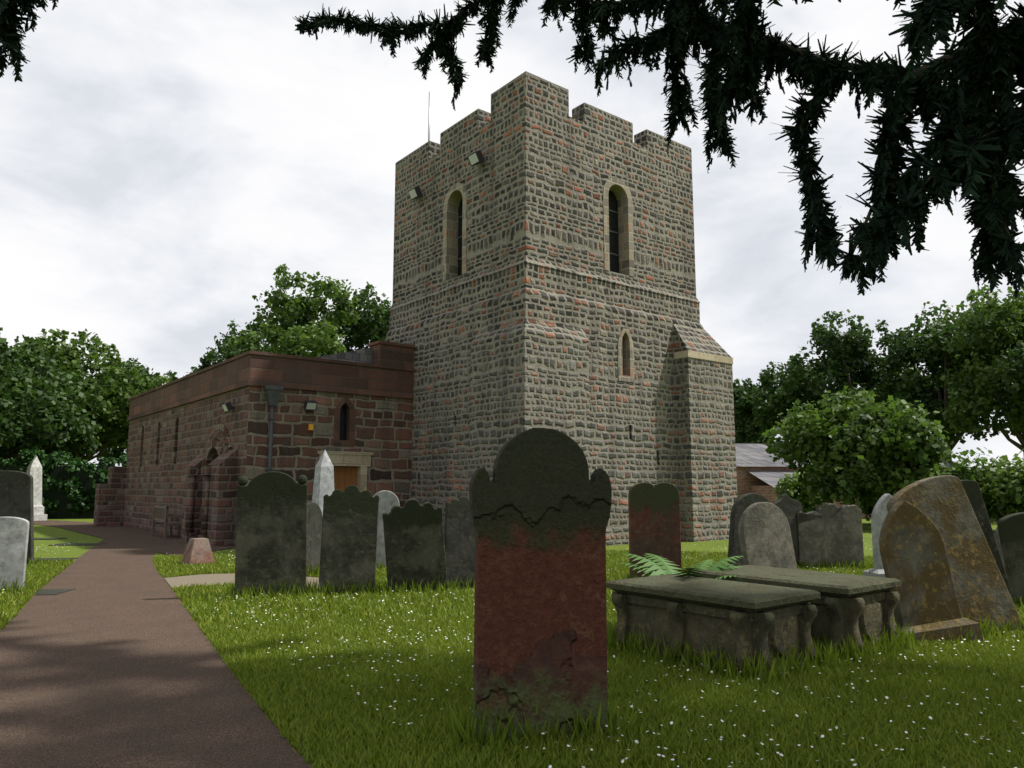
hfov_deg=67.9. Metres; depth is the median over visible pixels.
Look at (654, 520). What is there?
headstone
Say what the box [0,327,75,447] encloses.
tree
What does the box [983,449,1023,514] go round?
shrub
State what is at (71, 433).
tree
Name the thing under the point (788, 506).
headstone
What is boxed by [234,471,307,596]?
headstone
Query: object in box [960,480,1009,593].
headstone
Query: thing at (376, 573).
daisies
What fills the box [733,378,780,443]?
tree
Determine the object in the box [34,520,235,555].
path along nave
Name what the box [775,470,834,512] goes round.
shrub
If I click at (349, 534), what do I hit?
headstone
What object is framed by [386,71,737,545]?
church tower
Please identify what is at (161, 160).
sky
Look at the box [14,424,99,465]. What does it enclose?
pale tree
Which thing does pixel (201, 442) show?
church nave
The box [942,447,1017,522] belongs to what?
shrub
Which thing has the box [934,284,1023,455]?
tree
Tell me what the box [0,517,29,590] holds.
headstone
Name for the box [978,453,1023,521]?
shrub
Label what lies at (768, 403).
tree
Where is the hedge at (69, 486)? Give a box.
[0,446,126,518]
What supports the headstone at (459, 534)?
on the lawn at (47, 548)
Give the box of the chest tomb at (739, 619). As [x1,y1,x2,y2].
[606,574,820,676]
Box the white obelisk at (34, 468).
[27,455,47,520]
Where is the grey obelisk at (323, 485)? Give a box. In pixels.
[312,450,333,516]
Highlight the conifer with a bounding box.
[0,0,1023,298]
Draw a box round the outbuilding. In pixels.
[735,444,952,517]
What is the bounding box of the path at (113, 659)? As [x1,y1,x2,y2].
[0,539,311,767]
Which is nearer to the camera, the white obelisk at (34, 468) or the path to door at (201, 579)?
the path to door at (201, 579)
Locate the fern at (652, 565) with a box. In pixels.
[621,553,742,578]
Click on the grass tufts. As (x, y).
(885, 645)
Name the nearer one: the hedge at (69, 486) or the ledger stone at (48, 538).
the ledger stone at (48, 538)
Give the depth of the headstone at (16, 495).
14.53 m
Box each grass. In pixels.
[0,549,1023,640]
[198,613,1023,767]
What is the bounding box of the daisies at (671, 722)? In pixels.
[215,588,1023,767]
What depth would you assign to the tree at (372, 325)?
50.89 m
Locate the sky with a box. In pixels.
[0,0,1023,467]
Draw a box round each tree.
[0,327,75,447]
[0,334,101,465]
[8,328,172,462]
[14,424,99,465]
[96,357,159,464]
[163,366,197,381]
[197,319,271,370]
[232,263,358,357]
[331,281,392,351]
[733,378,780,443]
[749,361,832,438]
[762,382,953,510]
[777,309,947,421]
[882,300,1012,462]
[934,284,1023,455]
[998,340,1023,392]
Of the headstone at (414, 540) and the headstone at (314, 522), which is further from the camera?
the headstone at (314, 522)
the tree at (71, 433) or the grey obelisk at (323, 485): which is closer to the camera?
the grey obelisk at (323, 485)
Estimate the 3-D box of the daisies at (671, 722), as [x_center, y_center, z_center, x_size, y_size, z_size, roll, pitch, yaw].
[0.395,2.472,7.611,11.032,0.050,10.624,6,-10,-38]
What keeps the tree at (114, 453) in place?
on the lawn at (47, 548)
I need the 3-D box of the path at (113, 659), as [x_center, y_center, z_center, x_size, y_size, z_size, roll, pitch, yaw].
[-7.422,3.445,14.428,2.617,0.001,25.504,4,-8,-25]
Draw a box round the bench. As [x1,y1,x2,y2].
[151,505,181,538]
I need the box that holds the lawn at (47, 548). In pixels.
[1,518,1010,767]
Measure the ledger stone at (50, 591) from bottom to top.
0.070 m
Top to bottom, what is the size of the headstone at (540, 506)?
1.988 m
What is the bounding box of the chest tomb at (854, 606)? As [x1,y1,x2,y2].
[693,565,901,654]
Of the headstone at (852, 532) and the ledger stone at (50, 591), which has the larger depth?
the headstone at (852, 532)
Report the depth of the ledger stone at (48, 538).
21.79 m
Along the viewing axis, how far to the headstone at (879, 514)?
12.02 m
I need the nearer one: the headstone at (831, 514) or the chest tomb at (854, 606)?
the chest tomb at (854, 606)
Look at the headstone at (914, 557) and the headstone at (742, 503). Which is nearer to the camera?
the headstone at (914, 557)
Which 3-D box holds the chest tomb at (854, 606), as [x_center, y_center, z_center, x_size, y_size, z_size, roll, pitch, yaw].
[2.764,2.220,7.455,1.030,0.690,1.730,6,-10,-38]
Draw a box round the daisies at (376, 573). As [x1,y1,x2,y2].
[2,538,865,592]
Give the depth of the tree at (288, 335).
43.93 m
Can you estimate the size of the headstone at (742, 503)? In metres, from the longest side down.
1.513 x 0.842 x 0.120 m
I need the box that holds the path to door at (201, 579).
[165,573,318,587]
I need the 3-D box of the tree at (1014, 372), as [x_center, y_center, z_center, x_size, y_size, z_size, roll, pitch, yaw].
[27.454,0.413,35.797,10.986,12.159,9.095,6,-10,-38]
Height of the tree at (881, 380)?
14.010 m
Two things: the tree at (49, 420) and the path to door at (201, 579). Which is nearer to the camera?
the path to door at (201, 579)
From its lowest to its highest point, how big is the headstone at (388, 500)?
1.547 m
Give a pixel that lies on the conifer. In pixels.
(956, 158)
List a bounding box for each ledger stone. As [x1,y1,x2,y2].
[13,589,74,595]
[34,538,66,539]
[34,558,77,560]
[48,543,106,545]
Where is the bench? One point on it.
(161, 515)
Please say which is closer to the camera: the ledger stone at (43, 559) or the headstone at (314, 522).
the headstone at (314, 522)
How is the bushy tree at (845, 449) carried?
on the lawn at (47, 548)
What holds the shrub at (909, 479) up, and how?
on the lawn at (47, 548)
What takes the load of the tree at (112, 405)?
on the lawn at (47, 548)
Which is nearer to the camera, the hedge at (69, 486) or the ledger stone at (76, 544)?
the ledger stone at (76, 544)
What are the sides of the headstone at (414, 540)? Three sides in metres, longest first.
1.460 x 0.850 x 0.110 m
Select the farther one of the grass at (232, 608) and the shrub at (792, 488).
the shrub at (792, 488)
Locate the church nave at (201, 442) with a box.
[93,340,414,545]
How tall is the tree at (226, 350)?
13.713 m
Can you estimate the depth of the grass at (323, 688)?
5.15 m
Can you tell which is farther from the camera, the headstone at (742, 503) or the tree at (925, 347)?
the tree at (925, 347)
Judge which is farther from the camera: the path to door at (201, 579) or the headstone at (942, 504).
the path to door at (201, 579)
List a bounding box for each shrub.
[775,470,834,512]
[856,488,886,520]
[882,463,959,495]
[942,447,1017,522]
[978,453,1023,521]
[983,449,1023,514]
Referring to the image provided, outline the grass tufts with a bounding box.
[1,554,1023,754]
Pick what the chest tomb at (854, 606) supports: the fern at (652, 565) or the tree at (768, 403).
the fern at (652, 565)
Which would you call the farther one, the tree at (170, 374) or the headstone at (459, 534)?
the tree at (170, 374)
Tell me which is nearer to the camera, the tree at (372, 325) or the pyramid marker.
the pyramid marker
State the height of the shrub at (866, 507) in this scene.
2.328 m
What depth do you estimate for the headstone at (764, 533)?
11.36 m
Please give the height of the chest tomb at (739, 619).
0.670 m
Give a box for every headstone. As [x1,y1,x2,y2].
[0,470,33,562]
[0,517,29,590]
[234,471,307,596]
[306,502,322,572]
[318,485,378,593]
[373,490,399,567]
[382,498,446,591]
[444,496,474,588]
[469,428,611,741]
[628,482,681,577]
[727,493,769,566]
[738,502,796,568]
[772,494,802,564]
[797,511,825,567]
[815,503,844,566]
[837,505,863,568]
[863,494,891,577]
[879,500,983,642]
[886,475,1023,630]
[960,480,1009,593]
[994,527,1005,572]
[997,512,1023,606]
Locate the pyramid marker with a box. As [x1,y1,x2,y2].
[180,538,214,564]
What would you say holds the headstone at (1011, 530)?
on the lawn at (47, 548)

